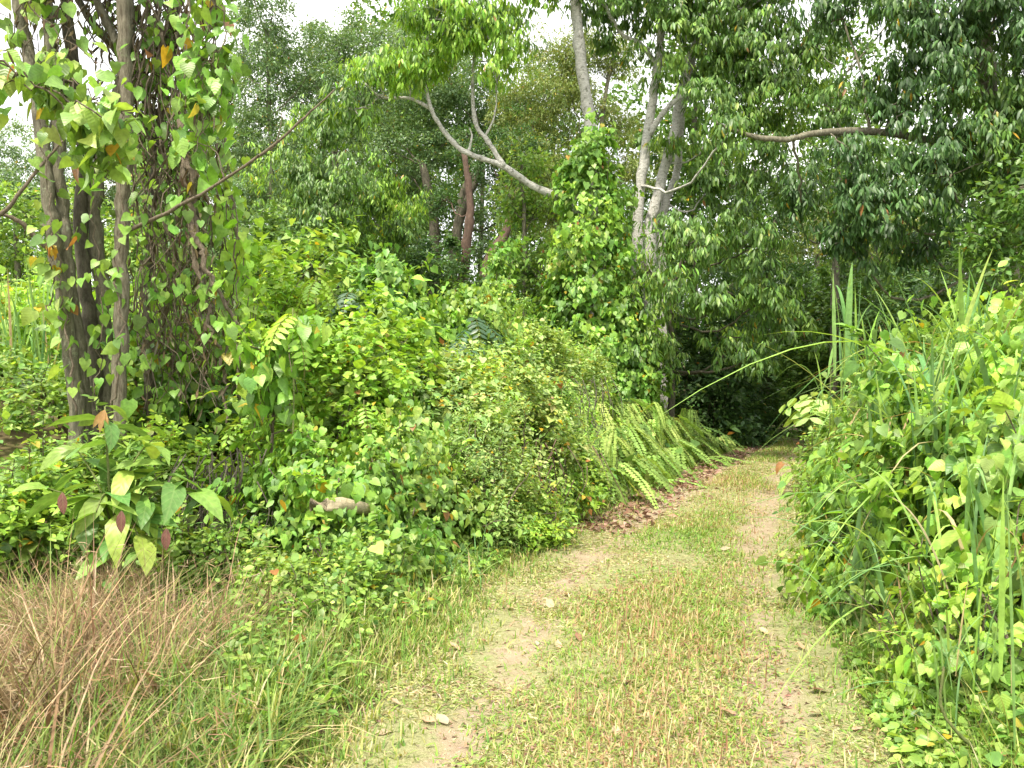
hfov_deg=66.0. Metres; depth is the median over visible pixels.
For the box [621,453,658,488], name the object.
fern
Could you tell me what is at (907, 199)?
forest tree
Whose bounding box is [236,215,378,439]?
vine covered bush
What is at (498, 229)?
forest tree
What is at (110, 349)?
climbing vine
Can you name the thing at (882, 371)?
vine covered bush
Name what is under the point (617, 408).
fern
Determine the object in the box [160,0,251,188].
climbing vine
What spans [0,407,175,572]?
vine covered bush
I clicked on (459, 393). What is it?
feather leaved plant
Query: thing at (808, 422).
vine covered bush
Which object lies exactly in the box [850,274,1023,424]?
grass tuft
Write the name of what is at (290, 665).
grass tuft
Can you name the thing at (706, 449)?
fern
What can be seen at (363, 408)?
feather leaved plant
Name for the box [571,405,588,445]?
fern
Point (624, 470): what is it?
fern
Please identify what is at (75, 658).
dry grass
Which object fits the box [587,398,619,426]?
fern
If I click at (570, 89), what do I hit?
tree
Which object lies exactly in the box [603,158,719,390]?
forest tree
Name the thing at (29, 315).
climbing vine
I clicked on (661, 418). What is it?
fern
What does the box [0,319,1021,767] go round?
ground
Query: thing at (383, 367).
feather leaved plant
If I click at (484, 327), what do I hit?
feather leaved plant
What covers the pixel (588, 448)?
fern
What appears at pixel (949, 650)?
grass tuft
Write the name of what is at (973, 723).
verge grass
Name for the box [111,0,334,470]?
vine hung tree
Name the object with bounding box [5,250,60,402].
grass tuft
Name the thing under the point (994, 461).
vine covered bush
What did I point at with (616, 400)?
fern
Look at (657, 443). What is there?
fern
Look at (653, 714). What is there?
seed stalks
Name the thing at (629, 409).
fern
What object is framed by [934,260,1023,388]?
vine covered bush
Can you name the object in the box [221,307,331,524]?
climbing vine
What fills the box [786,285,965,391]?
grass tuft
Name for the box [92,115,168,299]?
forest tree
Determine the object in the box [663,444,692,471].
fern
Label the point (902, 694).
vine covered bush
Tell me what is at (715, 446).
fern
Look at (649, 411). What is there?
fern
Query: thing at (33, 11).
climbing vine
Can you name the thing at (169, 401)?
vine covered bush
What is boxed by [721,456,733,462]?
fern
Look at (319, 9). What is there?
sky
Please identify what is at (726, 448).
fern
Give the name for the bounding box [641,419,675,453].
fern
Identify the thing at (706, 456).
fern
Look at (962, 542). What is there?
grass tuft
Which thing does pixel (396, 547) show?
vine covered bush
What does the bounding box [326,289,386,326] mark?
feather leaved plant
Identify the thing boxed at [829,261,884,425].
grass tuft
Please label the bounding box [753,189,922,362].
tree
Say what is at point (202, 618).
grass tuft
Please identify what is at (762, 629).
fallen leaf
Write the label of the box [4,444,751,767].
verge grass
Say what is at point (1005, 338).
vine covered bush
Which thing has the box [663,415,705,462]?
fern
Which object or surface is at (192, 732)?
roadside grass
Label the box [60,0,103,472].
vine hung tree
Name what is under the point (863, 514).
grass tuft
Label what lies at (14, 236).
tree
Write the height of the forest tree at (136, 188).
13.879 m
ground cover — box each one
[218,510,526,766]
[801,539,1023,767]
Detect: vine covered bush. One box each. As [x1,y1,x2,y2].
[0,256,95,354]
[0,259,235,380]
[0,334,164,435]
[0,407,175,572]
[0,429,172,576]
[20,394,251,551]
[39,301,305,453]
[129,225,340,454]
[143,501,289,599]
[192,408,446,579]
[206,274,467,542]
[208,517,401,628]
[226,496,340,571]
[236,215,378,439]
[299,386,502,579]
[306,490,468,607]
[310,311,532,530]
[321,240,472,442]
[410,316,602,528]
[421,382,559,562]
[427,280,554,427]
[461,468,594,555]
[466,276,594,432]
[485,367,621,511]
[496,439,608,528]
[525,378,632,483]
[530,326,644,449]
[675,388,697,434]
[676,396,732,436]
[754,483,980,657]
[772,479,879,588]
[775,323,1023,604]
[782,387,844,449]
[782,458,845,534]
[787,353,874,474]
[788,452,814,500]
[791,291,1023,518]
[800,407,844,451]
[808,352,966,449]
[817,363,1023,659]
[817,487,1023,728]
[914,284,1023,414]
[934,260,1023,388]
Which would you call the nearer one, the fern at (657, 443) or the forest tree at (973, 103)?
the fern at (657, 443)
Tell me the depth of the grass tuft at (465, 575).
5.99 m
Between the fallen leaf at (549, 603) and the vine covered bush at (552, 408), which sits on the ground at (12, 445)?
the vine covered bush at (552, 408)
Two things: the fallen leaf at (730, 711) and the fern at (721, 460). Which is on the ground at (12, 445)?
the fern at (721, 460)
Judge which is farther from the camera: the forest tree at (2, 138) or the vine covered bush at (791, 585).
the forest tree at (2, 138)
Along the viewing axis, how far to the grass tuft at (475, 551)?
6.88 m
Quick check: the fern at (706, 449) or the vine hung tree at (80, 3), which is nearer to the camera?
the vine hung tree at (80, 3)
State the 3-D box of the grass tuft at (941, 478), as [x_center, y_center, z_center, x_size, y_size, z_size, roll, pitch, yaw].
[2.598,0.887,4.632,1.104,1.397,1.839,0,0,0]
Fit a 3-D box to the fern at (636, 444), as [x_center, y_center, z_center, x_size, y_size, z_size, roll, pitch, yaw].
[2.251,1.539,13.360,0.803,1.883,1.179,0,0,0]
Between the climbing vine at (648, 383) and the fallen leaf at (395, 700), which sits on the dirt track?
the fallen leaf at (395, 700)
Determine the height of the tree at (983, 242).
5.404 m
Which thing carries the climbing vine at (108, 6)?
hanging from the vine hung tree at (80, 3)
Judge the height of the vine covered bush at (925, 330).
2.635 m
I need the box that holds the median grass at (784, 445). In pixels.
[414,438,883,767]
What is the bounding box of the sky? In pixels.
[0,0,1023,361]
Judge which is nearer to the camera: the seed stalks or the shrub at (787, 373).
the seed stalks
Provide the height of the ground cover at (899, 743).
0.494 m
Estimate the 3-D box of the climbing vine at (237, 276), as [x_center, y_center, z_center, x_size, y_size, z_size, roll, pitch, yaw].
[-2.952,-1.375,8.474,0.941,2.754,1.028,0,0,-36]
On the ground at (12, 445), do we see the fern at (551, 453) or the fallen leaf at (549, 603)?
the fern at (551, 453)
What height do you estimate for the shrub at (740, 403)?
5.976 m
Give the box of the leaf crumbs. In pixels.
[308,461,886,767]
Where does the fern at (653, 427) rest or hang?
on the ground at (12, 445)
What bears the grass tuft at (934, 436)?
on the ground at (12, 445)
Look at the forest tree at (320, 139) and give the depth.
41.32 m
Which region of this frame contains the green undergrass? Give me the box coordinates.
[0,528,320,767]
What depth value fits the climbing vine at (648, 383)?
16.10 m
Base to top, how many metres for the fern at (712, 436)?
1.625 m
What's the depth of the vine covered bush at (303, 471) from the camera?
6.48 m
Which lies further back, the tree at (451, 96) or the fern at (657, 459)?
the tree at (451, 96)
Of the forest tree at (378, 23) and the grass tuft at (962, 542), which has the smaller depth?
the grass tuft at (962, 542)
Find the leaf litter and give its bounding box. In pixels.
[564,441,774,535]
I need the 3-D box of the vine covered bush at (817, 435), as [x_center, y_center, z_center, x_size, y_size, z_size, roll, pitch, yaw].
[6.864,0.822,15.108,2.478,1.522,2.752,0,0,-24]
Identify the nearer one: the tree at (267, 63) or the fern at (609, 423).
the fern at (609, 423)
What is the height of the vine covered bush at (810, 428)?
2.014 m
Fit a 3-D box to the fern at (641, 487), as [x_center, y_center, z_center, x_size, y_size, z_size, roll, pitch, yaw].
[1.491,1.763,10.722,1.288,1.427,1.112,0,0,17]
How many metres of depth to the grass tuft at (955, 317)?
7.53 m
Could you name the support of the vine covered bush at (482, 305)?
on the ground at (12, 445)
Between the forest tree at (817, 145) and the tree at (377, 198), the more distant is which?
the forest tree at (817, 145)
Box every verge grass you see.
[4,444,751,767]
[776,452,1023,767]
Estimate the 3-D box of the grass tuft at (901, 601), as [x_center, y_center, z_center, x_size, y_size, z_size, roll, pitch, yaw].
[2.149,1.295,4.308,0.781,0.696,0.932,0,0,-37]
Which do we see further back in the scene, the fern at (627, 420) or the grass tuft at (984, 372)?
the fern at (627, 420)
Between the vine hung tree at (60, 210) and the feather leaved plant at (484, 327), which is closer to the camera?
the vine hung tree at (60, 210)
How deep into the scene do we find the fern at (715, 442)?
17.66 m
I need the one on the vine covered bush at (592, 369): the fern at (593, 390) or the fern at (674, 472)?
the fern at (593, 390)
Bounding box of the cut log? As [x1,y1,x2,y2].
[309,497,375,515]
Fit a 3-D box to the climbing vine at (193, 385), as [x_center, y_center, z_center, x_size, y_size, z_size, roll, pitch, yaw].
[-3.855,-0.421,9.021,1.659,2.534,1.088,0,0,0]
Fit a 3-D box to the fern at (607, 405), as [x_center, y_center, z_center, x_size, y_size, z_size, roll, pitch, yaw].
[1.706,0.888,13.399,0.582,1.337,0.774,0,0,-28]
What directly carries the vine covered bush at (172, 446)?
on the ground at (12, 445)
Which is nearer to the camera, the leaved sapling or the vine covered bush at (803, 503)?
the leaved sapling
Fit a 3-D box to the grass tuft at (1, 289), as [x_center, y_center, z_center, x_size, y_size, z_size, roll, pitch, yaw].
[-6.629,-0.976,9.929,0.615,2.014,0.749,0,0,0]
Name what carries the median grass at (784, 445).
on the ground at (12, 445)
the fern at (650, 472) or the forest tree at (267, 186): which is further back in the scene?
the forest tree at (267, 186)
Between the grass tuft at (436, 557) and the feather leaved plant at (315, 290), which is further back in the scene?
the feather leaved plant at (315, 290)
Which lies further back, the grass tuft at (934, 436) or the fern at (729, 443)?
the fern at (729, 443)
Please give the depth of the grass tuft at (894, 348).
7.19 m
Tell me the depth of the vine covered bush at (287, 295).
10.18 m
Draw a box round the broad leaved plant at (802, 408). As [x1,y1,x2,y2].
[775,392,838,452]
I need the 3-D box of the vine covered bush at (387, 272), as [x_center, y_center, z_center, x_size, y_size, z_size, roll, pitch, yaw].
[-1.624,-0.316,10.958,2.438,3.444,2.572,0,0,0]
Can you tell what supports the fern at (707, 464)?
on the ground at (12, 445)
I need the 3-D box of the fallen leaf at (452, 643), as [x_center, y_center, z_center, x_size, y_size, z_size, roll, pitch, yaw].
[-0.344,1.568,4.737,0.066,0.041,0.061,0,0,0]
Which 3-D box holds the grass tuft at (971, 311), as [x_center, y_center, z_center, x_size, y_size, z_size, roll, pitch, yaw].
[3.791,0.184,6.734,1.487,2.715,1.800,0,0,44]
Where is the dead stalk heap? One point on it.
(225, 471)
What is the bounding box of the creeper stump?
[471,230,534,343]
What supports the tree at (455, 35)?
on the ground at (12, 445)
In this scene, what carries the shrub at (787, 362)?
on the ground at (12, 445)
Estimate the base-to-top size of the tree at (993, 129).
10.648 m
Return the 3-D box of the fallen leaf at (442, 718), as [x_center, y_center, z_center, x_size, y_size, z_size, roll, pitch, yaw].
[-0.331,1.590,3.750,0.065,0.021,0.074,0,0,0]
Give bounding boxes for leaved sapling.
[9,405,234,601]
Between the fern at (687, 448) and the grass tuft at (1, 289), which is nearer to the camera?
the grass tuft at (1, 289)
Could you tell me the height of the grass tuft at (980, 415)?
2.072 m
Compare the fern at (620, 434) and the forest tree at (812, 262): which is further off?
the forest tree at (812, 262)
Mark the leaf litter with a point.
(598, 518)
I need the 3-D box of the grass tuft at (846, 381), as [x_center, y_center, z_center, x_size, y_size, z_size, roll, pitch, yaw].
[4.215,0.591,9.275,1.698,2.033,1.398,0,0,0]
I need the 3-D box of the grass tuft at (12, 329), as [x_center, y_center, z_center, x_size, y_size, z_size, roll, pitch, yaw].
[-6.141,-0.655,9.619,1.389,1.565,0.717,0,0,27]
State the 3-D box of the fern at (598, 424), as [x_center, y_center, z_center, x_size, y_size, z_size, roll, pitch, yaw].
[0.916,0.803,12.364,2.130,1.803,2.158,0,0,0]
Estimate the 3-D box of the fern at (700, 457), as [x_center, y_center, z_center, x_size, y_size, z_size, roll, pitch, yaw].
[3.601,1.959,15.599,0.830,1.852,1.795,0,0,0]
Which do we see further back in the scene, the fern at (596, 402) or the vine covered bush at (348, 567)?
the fern at (596, 402)
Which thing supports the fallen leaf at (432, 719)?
on the dirt track
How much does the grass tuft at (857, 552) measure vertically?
1.284 m
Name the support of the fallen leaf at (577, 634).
on the dirt track
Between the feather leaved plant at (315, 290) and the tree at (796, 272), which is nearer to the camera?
the feather leaved plant at (315, 290)
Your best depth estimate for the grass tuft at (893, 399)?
6.26 m
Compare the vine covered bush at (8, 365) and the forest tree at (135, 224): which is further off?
the forest tree at (135, 224)
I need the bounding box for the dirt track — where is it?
[326,424,902,767]
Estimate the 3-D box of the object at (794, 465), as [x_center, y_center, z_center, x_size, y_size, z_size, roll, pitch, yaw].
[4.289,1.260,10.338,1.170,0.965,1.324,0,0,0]
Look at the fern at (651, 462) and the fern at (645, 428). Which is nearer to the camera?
the fern at (651, 462)
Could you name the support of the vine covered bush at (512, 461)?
on the ground at (12, 445)
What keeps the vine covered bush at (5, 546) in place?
on the ground at (12, 445)
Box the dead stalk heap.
[137,448,339,596]
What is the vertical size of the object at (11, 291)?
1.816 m
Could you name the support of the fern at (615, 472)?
on the ground at (12, 445)
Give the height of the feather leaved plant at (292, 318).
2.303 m
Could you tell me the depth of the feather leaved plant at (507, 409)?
8.59 m
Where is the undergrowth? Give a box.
[0,275,807,502]
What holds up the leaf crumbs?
on the dirt track
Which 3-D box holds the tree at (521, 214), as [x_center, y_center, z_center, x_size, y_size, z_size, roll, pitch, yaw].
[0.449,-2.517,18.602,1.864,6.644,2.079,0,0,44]
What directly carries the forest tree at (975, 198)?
on the ground at (12, 445)
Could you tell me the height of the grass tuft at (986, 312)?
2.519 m
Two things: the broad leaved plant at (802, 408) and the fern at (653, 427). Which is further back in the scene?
the fern at (653, 427)
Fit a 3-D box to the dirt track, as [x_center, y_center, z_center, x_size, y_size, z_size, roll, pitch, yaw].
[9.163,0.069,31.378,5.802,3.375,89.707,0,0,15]
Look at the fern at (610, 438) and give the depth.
10.73 m
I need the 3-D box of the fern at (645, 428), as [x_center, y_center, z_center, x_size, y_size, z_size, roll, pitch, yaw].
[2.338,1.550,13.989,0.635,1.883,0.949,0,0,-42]
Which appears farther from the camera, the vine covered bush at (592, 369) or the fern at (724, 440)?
the fern at (724, 440)
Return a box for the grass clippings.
[284,435,950,767]
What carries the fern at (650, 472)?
on the ground at (12, 445)
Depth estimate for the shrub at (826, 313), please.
22.97 m
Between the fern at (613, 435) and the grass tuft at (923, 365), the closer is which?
the grass tuft at (923, 365)
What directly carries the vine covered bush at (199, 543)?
on the ground at (12, 445)
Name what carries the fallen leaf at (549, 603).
on the dirt track
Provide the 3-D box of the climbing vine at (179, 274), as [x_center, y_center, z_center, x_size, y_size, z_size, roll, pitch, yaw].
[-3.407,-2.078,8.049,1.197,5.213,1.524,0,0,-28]
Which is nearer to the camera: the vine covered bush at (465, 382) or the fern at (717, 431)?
the vine covered bush at (465, 382)
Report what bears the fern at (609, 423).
on the ground at (12, 445)
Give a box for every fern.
[480,438,628,528]
[544,375,638,503]
[554,431,610,504]
[569,401,638,450]
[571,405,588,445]
[577,381,609,406]
[584,402,618,452]
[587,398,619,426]
[587,429,632,501]
[589,425,616,476]
[589,462,673,506]
[591,420,628,456]
[593,427,655,487]
[596,462,658,509]
[601,396,620,420]
[601,400,627,424]
[602,422,679,483]
[609,456,635,495]
[612,403,653,449]
[615,402,662,447]
[618,400,645,420]
[618,455,677,489]
[621,398,656,433]
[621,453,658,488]
[623,425,686,476]
[623,457,674,493]
[625,423,668,473]
[627,399,655,422]
[635,418,657,453]
[637,401,665,448]
[639,398,685,447]
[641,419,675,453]
[643,450,683,478]
[647,419,678,447]
[647,452,701,483]
[650,479,707,488]
[651,420,675,447]
[659,447,676,472]
[660,451,680,478]
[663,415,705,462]
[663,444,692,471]
[664,419,685,453]
[665,440,715,466]
[666,415,687,455]
[669,441,697,469]
[675,438,710,465]
[678,407,700,446]
[679,424,750,457]
[681,428,739,458]
[689,436,727,461]
[699,444,717,457]
[700,463,718,468]
[702,442,714,456]
[702,456,750,465]
[708,439,730,454]
[711,439,730,452]
[716,436,744,448]
[718,433,737,449]
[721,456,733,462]
[749,466,810,495]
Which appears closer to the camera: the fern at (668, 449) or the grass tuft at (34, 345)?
the grass tuft at (34, 345)
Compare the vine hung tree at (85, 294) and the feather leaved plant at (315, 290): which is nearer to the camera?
the vine hung tree at (85, 294)
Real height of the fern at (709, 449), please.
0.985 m
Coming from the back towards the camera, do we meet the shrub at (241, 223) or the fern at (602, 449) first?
the shrub at (241, 223)
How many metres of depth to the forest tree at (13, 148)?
39.92 m
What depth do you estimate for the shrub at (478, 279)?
18.64 m
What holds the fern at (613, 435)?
on the ground at (12, 445)
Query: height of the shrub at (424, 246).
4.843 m
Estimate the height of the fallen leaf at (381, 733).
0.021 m
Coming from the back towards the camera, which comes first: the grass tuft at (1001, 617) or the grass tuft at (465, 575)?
the grass tuft at (465, 575)
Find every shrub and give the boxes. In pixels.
[156,174,333,299]
[213,200,386,316]
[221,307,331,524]
[351,216,484,363]
[436,252,540,333]
[497,232,584,345]
[642,236,788,448]
[675,320,794,436]
[719,276,817,424]
[744,265,879,437]
[771,241,953,439]
[829,260,990,404]
[905,235,1023,336]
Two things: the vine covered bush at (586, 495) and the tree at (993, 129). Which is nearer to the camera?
the vine covered bush at (586, 495)
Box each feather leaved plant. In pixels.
[216,416,266,473]
[253,308,312,486]
[295,276,339,426]
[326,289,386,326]
[339,400,384,447]
[365,353,414,422]
[431,377,463,414]
[443,338,485,362]
[451,317,505,374]
[493,400,509,469]
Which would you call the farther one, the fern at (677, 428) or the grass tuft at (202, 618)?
the fern at (677, 428)
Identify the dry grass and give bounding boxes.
[0,511,384,767]
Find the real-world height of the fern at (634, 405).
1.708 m
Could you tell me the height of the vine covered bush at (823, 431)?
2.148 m
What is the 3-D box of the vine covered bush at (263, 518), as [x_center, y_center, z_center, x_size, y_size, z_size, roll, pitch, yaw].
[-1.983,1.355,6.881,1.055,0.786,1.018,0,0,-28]
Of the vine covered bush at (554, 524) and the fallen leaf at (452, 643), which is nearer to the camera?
the fallen leaf at (452, 643)
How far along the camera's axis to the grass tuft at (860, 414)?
6.71 m
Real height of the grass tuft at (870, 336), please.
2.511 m
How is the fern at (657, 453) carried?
on the ground at (12, 445)
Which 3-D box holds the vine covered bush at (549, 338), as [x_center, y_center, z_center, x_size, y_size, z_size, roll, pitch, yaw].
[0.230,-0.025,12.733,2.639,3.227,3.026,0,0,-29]
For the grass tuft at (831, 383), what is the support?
on the ground at (12, 445)
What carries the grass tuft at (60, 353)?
on the ground at (12, 445)
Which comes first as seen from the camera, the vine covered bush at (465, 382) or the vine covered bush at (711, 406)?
the vine covered bush at (465, 382)
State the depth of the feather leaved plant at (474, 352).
10.64 m
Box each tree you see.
[0,0,91,480]
[0,105,143,282]
[0,112,71,281]
[0,131,6,258]
[0,147,220,296]
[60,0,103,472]
[75,0,181,437]
[87,0,134,454]
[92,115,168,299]
[107,69,285,282]
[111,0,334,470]
[200,108,343,278]
[203,0,354,234]
[240,93,435,294]
[241,5,433,281]
[265,79,407,257]
[290,4,579,293]
[314,0,619,315]
[345,0,490,292]
[414,100,567,287]
[423,90,557,301]
[472,54,623,313]
[481,3,674,288]
[484,136,559,321]
[560,0,856,413]
[577,24,798,393]
[598,208,831,417]
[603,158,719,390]
[678,156,833,402]
[700,159,825,425]
[711,0,1023,300]
[736,0,957,407]
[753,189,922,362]
[789,69,913,393]
[830,168,966,340]
[858,56,1015,312]
[926,24,1023,287]
[938,143,1023,296]
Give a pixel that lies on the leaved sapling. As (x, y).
(124, 501)
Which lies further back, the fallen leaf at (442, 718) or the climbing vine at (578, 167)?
the climbing vine at (578, 167)
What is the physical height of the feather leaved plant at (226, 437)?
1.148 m
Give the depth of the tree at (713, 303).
15.94 m
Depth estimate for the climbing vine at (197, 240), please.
7.58 m
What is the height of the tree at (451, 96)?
13.414 m
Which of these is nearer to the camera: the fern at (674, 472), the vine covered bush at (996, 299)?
the vine covered bush at (996, 299)
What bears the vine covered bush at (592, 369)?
on the ground at (12, 445)
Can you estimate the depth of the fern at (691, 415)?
16.48 m
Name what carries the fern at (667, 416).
on the ground at (12, 445)
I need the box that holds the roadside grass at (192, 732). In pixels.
[0,551,404,767]
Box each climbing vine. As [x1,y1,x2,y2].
[0,0,107,89]
[0,34,157,205]
[21,120,93,425]
[75,43,147,417]
[77,0,180,147]
[113,243,237,439]
[114,0,233,433]
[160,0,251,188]
[169,112,247,433]
[197,125,273,379]
[524,107,662,403]
[573,258,689,421]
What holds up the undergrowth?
on the ground at (12, 445)
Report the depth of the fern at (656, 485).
11.95 m
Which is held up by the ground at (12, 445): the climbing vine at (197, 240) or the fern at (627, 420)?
the fern at (627, 420)
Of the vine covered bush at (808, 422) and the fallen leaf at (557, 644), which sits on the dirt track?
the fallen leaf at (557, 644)
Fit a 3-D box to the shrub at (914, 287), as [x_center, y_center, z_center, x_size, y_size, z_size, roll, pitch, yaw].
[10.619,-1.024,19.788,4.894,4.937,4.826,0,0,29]
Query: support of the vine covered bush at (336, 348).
on the ground at (12, 445)
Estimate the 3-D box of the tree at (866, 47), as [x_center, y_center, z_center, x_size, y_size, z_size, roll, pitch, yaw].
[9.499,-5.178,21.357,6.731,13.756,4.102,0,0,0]
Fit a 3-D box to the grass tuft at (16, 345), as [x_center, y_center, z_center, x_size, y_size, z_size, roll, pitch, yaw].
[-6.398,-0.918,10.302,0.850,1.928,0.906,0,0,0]
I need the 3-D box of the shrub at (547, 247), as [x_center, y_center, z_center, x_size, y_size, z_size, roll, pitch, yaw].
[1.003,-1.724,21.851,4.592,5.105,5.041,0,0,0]
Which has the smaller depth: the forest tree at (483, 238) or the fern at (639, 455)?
the fern at (639, 455)
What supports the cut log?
on the vine covered bush at (303, 471)
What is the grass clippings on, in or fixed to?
on the dirt track
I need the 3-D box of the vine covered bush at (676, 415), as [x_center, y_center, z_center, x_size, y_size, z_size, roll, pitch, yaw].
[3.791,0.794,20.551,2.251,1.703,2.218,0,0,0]
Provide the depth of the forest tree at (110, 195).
31.67 m
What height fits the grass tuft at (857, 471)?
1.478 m
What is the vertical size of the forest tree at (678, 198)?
17.751 m
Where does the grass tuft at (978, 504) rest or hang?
on the ground at (12, 445)
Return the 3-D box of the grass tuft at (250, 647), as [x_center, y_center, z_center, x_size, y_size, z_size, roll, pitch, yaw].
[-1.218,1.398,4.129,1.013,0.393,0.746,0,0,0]
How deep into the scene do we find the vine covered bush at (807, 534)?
6.64 m
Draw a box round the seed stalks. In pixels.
[477,460,785,767]
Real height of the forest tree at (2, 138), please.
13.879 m
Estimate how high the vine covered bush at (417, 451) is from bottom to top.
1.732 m
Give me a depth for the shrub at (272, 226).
17.86 m
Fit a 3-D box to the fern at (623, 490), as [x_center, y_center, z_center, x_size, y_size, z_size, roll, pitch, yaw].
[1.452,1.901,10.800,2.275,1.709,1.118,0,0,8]
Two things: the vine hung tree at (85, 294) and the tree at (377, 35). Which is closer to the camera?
the vine hung tree at (85, 294)
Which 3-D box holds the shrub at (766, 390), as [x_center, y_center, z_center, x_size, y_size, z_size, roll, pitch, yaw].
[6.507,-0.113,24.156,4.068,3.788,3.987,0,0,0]
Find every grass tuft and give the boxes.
[0,258,50,381]
[0,270,47,389]
[0,277,9,357]
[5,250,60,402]
[26,252,76,367]
[148,594,246,643]
[195,608,365,676]
[216,627,390,729]
[422,539,501,583]
[425,544,506,593]
[457,523,518,570]
[606,328,1018,593]
[652,326,1003,425]
[722,431,1021,613]
[731,469,957,703]
[744,333,998,644]
[760,253,1020,450]
[767,317,963,499]
[768,428,926,609]
[776,332,850,440]
[781,463,1023,681]
[784,406,1023,660]
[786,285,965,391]
[798,357,876,401]
[799,307,1023,598]
[802,404,914,605]
[805,356,883,465]
[808,278,994,410]
[811,269,1022,459]
[812,568,1023,732]
[816,550,947,656]
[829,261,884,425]
[842,248,1021,418]
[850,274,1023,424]
[854,312,897,369]
[862,424,1012,550]
[867,355,953,598]
[915,313,1023,418]
[930,477,1023,753]
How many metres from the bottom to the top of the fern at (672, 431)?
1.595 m
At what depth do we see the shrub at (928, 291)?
16.93 m
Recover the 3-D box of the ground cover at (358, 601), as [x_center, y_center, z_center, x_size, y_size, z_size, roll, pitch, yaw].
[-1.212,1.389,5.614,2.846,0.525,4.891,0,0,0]
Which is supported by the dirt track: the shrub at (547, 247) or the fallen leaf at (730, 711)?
the fallen leaf at (730, 711)
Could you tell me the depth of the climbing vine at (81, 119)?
5.63 m
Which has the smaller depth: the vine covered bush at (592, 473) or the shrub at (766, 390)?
the vine covered bush at (592, 473)
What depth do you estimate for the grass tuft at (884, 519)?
4.91 m
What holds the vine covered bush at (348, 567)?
on the ground at (12, 445)
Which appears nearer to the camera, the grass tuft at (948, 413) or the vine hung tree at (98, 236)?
the grass tuft at (948, 413)
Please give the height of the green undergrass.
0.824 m
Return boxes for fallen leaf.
[377,728,390,734]
[390,697,399,703]
[422,716,434,721]
[436,713,448,723]
[450,641,459,649]
[546,599,553,607]
[556,639,561,647]
[575,632,581,640]
[717,705,734,713]
[759,627,767,633]
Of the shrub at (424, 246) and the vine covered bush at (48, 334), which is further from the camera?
the shrub at (424, 246)
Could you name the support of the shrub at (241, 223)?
on the ground at (12, 445)
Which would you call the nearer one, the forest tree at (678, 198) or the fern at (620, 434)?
the fern at (620, 434)
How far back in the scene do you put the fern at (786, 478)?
11.32 m
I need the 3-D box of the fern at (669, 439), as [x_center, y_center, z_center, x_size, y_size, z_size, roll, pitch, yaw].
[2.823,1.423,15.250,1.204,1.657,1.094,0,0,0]
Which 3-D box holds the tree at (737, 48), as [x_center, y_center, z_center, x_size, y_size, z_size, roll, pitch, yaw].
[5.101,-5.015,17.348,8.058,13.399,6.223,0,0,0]
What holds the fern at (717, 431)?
on the ground at (12, 445)
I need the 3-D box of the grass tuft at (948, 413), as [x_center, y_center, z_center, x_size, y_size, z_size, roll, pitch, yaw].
[2.289,0.606,5.192,3.401,1.972,1.552,0,0,32]
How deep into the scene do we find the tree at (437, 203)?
24.92 m
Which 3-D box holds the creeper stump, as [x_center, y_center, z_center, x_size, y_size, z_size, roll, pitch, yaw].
[-0.171,-0.944,15.572,1.565,4.276,1.580,0,0,0]
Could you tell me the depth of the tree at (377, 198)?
19.60 m

